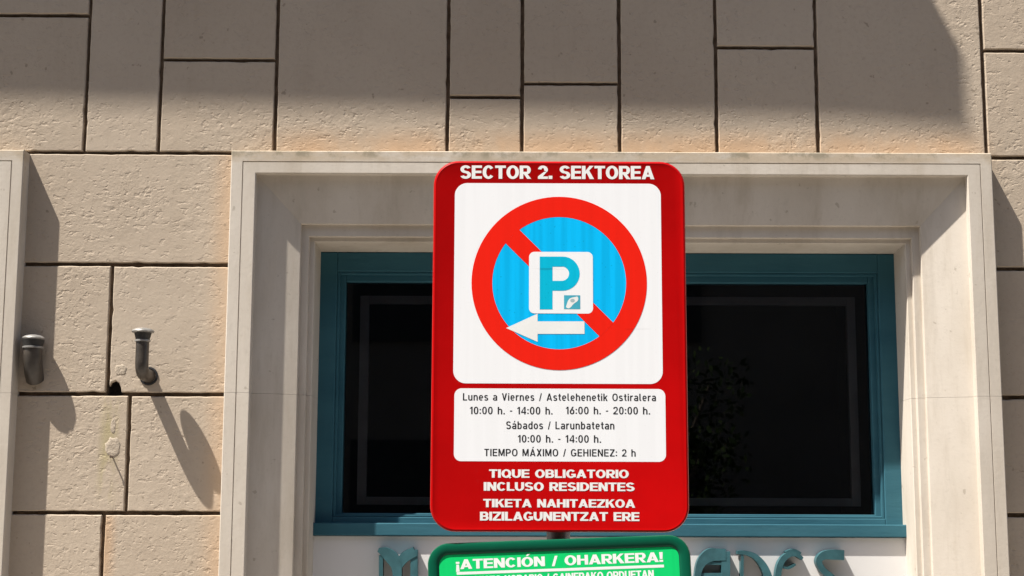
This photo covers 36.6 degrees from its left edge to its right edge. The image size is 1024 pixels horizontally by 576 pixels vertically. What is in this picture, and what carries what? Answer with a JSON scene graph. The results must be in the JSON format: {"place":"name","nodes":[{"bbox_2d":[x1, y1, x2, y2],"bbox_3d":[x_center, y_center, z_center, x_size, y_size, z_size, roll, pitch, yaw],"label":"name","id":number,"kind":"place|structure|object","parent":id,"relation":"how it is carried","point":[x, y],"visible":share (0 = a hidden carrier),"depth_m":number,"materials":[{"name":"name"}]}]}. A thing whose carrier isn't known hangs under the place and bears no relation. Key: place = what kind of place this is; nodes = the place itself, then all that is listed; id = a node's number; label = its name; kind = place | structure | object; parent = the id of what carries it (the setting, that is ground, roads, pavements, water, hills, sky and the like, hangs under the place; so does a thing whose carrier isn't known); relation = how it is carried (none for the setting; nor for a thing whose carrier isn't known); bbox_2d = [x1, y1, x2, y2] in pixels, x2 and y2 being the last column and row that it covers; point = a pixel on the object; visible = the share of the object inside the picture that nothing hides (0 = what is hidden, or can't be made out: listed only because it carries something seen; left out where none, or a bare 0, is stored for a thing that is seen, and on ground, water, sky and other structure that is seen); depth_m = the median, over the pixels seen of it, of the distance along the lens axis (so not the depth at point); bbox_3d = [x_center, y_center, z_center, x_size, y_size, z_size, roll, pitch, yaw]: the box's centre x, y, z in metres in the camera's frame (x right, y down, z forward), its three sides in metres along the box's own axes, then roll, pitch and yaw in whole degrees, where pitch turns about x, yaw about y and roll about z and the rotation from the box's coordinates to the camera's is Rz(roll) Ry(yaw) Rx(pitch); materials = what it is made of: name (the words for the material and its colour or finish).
{"place":"outdoors","nodes":[
{"label":"outdoors","id":0,"kind":"place"},
{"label":"pavement","id":1,"kind":"structure","parent":0,"visible":0},
{"bbox_2d":[0,0,1023,575],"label":"stone building","id":2,"kind":"structure","parent":1,"relation":"on","point":[230,202],"depth_m":5.75,"materials":[{"name":"stone"}]},
{"bbox_2d":[22,334,44,384],"bbox_3d":[-1.731,0.261,5.597,0.080,0.181,0.109,0,-9,0],"label":"vent pipe","id":3,"kind":"object","parent":2,"relation":"attached to","point":[32,346],"visible":1,"depth_m":5.57,"materials":[{"name":"grey metal"}]},
{"bbox_2d":[132,328,157,384],"bbox_3d":[-1.319,0.246,5.555,0.081,0.197,0.164,0,-9,0],"label":"vent pipe","id":4,"kind":"object","parent":2,"relation":"attached to","point":[144,372],"visible":1,"depth_m":5.50,"materials":[{"name":"grey metal"}]},
{"bbox_2d":[378,547,417,575],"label":"shop letter","id":5,"kind":"object","parent":2,"relation":"attached to","point":[395,561],"visible":1,"depth_m":5.65,"materials":[{"name":"teal paint"}]},
{"bbox_2d":[313,252,906,537],"bbox_3d":[0.362,0.400,5.856,2.196,1.067,0.176,0,-9,0],"label":"window","id":6,"kind":"structure","parent":2,"relation":"in","point":[875,272],"depth_m":5.86,"materials":[{"name":"teal paint"}]},
{"bbox_2d":[693,548,729,575],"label":"shop letter","id":7,"kind":"object","parent":2,"relation":"attached to","point":[715,556],"visible":1,"depth_m":5.65,"materials":[{"name":"teal paint"}]},
{"bbox_2d":[736,550,771,575],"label":"shop letter","id":8,"kind":"object","parent":2,"relation":"attached to","point":[762,565],"visible":1,"depth_m":5.65,"materials":[{"name":"teal paint"}]},
{"bbox_2d":[773,549,802,575],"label":"shop letter","id":9,"kind":"object","parent":2,"relation":"attached to","point":[783,558],"visible":1,"depth_m":5.65,"materials":[{"name":"teal paint"}]},
{"bbox_2d":[814,549,843,575],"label":"shop letter","id":10,"kind":"object","parent":2,"relation":"attached to","point":[830,554],"visible":1,"depth_m":5.65,"materials":[{"name":"teal paint"}]},
{"bbox_2d":[547,532,569,539],"bbox_3d":[0.109,0.991,3.627,0.150,2.531,0.150,0,-9,0],"label":"sign post","id":11,"kind":"object","parent":1,"relation":"on","point":[558,535],"depth_m":3.66,"materials":[{"name":"metal"}]},
{"bbox_2d":[430,161,688,532],"bbox_3d":[0.113,0.135,3.700,0.606,0.886,0.056,0,-9,0],"label":"parking sign","id":12,"kind":"object","parent":11,"relation":"attached to","point":[559,398],"visible":1,"depth_m":3.67,"materials":[{"name":"red metal"}]},
{"bbox_2d":[428,535,691,575],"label":"notice sign","id":13,"kind":"object","parent":11,"relation":"attached to","point":[662,555],"visible":1,"depth_m":3.59,"materials":[{"name":"green metal"}]}
]}

